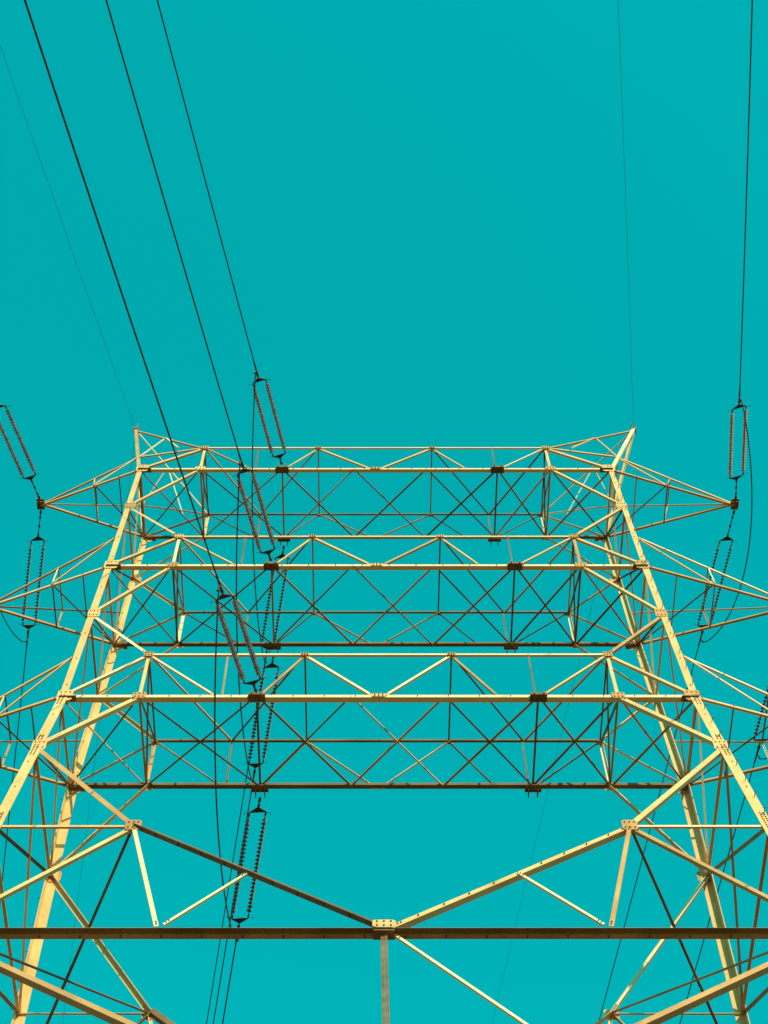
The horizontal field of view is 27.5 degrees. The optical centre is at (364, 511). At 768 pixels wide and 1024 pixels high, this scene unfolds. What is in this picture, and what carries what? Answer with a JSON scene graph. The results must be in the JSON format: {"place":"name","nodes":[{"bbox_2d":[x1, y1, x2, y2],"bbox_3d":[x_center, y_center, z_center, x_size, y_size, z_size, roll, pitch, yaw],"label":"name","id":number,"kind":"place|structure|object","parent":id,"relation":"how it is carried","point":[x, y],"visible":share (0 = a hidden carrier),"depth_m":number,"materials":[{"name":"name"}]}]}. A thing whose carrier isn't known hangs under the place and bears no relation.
{"place":"outdoors","nodes":[
{"label":"outdoors","id":0,"kind":"place"},
{"bbox_2d":[0,0,767,1023],"label":"sky","id":1,"kind":"structure","parent":0,"point":[421,209],"materials":[{"name":"teal"}]},
{"bbox_3d":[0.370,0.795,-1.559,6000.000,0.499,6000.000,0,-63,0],"label":"ground","id":2,"kind":"structure","parent":0,"visible":0},
{"bbox_2d":[0,423,767,1023],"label":"transmission tower","id":3,"kind":"structure","parent":2,"relation":"on","point":[734,985],"depth_m":41.65,"materials":[{"name":"metal"}]},
{"bbox_2d":[0,404,40,498],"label":"insulator string","id":4,"kind":"object","parent":3,"relation":"attached to","point":[7,442],"visible":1,"depth_m":51.46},
{"bbox_2d":[19,511,47,647],"bbox_3d":[-11.463,2.397,54.226,0.725,0.913,5.184,9,-63,-4],"label":"insulator string","id":5,"kind":"object","parent":3,"relation":"attached to","point":[37,538],"visible":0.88,"depth_m":54.25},
{"bbox_2d":[0,648,26,902],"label":"power line","id":6,"kind":"object","parent":5,"relation":"attached to","point":[14,760],"visible":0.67,"depth_m":56.55,"materials":[{"name":"black metal"}]},
{"bbox_2d":[1,612,25,641],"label":"jumper cable","id":7,"kind":"object","parent":5,"relation":"attached to","point":[11,630],"visible":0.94,"depth_m":53.14,"materials":[{"name":"black metal"}]},
{"bbox_2d":[0,46,133,423],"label":"earth wire","id":8,"kind":"object","parent":3,"relation":"attached to","point":[65,232],"visible":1,"depth_m":52.11,"materials":[{"name":"grey metal"}]},
{"bbox_2d":[63,440,134,1017],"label":"earth wire","id":9,"kind":"object","parent":3,"relation":"attached to","point":[98,732],"visible":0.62,"depth_m":63.72,"materials":[{"name":"black metal"}]},
{"bbox_2d":[211,575,265,692],"bbox_3d":[-3.119,3.075,38.372,0.725,1.810,4.438,-8,-63,4],"label":"insulator string","id":10,"kind":"object","parent":3,"relation":"attached to","point":[245,635],"visible":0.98,"depth_m":38.45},
{"bbox_2d":[24,0,216,574],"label":"power line","id":11,"kind":"object","parent":10,"relation":"attached to","point":[71,141],"visible":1,"depth_m":30.02,"materials":[{"name":"black metal"}]},
{"bbox_2d":[227,796,270,945],"bbox_3d":[-3.162,9.804,42.350,0.725,0.850,4.688,9,-63,-4],"label":"insulator string","id":12,"kind":"object","parent":3,"relation":"attached to","point":[258,809],"visible":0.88,"depth_m":42.31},
{"bbox_2d":[214,590,236,940],"bbox_3d":[-3.528,7.043,39.293,0.190,2.165,11.614,0,-63,0],"label":"jumper cable","id":13,"kind":"object","parent":12,"relation":"attached to","point":[215,752],"visible":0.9,"depth_m":37.40,"materials":[{"name":"black metal"}]},
{"bbox_2d":[222,946,235,1023],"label":"power line","id":14,"kind":"object","parent":12,"relation":"attached to","point":[229,984],"visible":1,"depth_m":43.65,"materials":[{"name":"black metal"}]},
{"bbox_2d":[233,451,278,560],"bbox_3d":[-3.119,-0.082,44.670,0.725,1.810,4.438,-8,-63,4],"label":"insulator string","id":15,"kind":"object","parent":3,"relation":"attached to","point":[263,510],"visible":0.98,"depth_m":44.79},
{"bbox_2d":[105,0,238,450],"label":"power line","id":16,"kind":"object","parent":15,"relation":"attached to","point":[168,215],"visible":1,"depth_m":37.14,"materials":[{"name":"black metal"}]},
{"bbox_2d":[245,657,282,780],"bbox_3d":[-3.162,6.565,48.606,0.725,0.850,4.688,9,-63,-4],"label":"insulator string","id":17,"kind":"object","parent":3,"relation":"attached to","point":[270,665],"visible":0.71,"depth_m":48.73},
{"bbox_2d":[213,789,251,1023],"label":"power line","id":18,"kind":"object","parent":17,"relation":"attached to","point":[230,920],"visible":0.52,"depth_m":51.48,"materials":[{"name":"black metal"}]},
{"bbox_2d":[236,464,252,782],"bbox_3d":[-3.528,3.845,45.571,0.190,2.165,11.522,0,-63,0],"label":"jumper cable","id":19,"kind":"object","parent":17,"relation":"attached to","point":[236,616],"visible":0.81,"depth_m":43.63,"materials":[{"name":"black metal"}]},
{"bbox_2d":[249,361,288,464],"bbox_3d":[-3.119,-3.126,50.818,0.725,1.810,4.438,-8,-63,4],"label":"insulator string","id":20,"kind":"object","parent":3,"relation":"attached to","point":[263,422],"visible":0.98,"depth_m":50.95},
{"bbox_2d":[157,0,253,361],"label":"power line","id":21,"kind":"object","parent":20,"relation":"attached to","point":[203,174],"visible":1,"depth_m":43.97,"materials":[{"name":"black metal"}]},
{"bbox_2d":[261,546,291,666],"bbox_3d":[-3.162,3.380,54.683,0.725,0.850,4.688,9,-63,-4],"label":"insulator string","id":22,"kind":"object","parent":3,"relation":"attached to","point":[282,555],"visible":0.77,"depth_m":54.70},
{"bbox_2d":[206,687,260,1023],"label":"power line","id":23,"kind":"object","parent":22,"relation":"attached to","point":[227,894],"visible":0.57,"depth_m":58.74,"materials":[{"name":"black metal"}]},
{"bbox_2d":[252,373,265,662],"bbox_3d":[-3.528,0.730,51.683,0.190,2.165,11.365,0,-63,0],"label":"jumper cable","id":24,"kind":"object","parent":22,"relation":"attached to","point":[252,507],"visible":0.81,"depth_m":49.96,"materials":[{"name":"black metal"}]},
{"bbox_2d":[492,552,604,1021],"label":"earth wire","id":25,"kind":"object","parent":3,"relation":"attached to","point":[546,796],"visible":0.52,"depth_m":64.45,"materials":[{"name":"black metal"}]},
{"bbox_2d":[618,7,633,427],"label":"earth wire","id":26,"kind":"object","parent":3,"relation":"attached to","point":[625,199],"visible":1,"depth_m":51.23,"materials":[{"name":"grey metal"}]},
{"bbox_2d":[694,511,735,647],"bbox_3d":[12.187,2.397,54.226,0.725,0.913,5.184,9,-63,-4],"label":"insulator string","id":27,"kind":"object","parent":3,"relation":"attached to","point":[726,538],"visible":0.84,"depth_m":54.23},
{"bbox_2d":[599,648,698,1019],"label":"power line","id":28,"kind":"object","parent":27,"relation":"attached to","point":[641,860],"visible":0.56,"depth_m":58.38,"materials":[{"name":"black metal"}]},
{"bbox_2d":[702,399,752,641],"bbox_3d":[12.059,0.889,51.405,0.440,2.813,9.667,0,-63,0],"label":"jumper cable","id":29,"kind":"object","parent":27,"relation":"attached to","point":[751,519],"visible":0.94,"depth_m":49.49,"materials":[{"name":"black metal"}]},
{"bbox_2d":[726,388,749,498],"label":"insulator string","id":30,"kind":"object","parent":3,"relation":"attached to","point":[731,442],"visible":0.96,"depth_m":51.23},
{"bbox_2d":[739,0,752,387],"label":"power line","id":31,"kind":"object","parent":30,"relation":"attached to","point":[746,185],"visible":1,"depth_m":43.73,"materials":[{"name":"black metal"}]},
{"bbox_2d":[750,686,767,763],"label":"insulator string","id":32,"kind":"object","parent":3,"relation":"attached to","point":[759,722],"visible":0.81,"depth_m":48.66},
{"bbox_2d":[679,764,754,1023],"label":"power line","id":33,"kind":"object","parent":32,"relation":"attached to","point":[717,891],"visible":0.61,"depth_m":50.55,"materials":[{"name":"black metal"}]}
]}

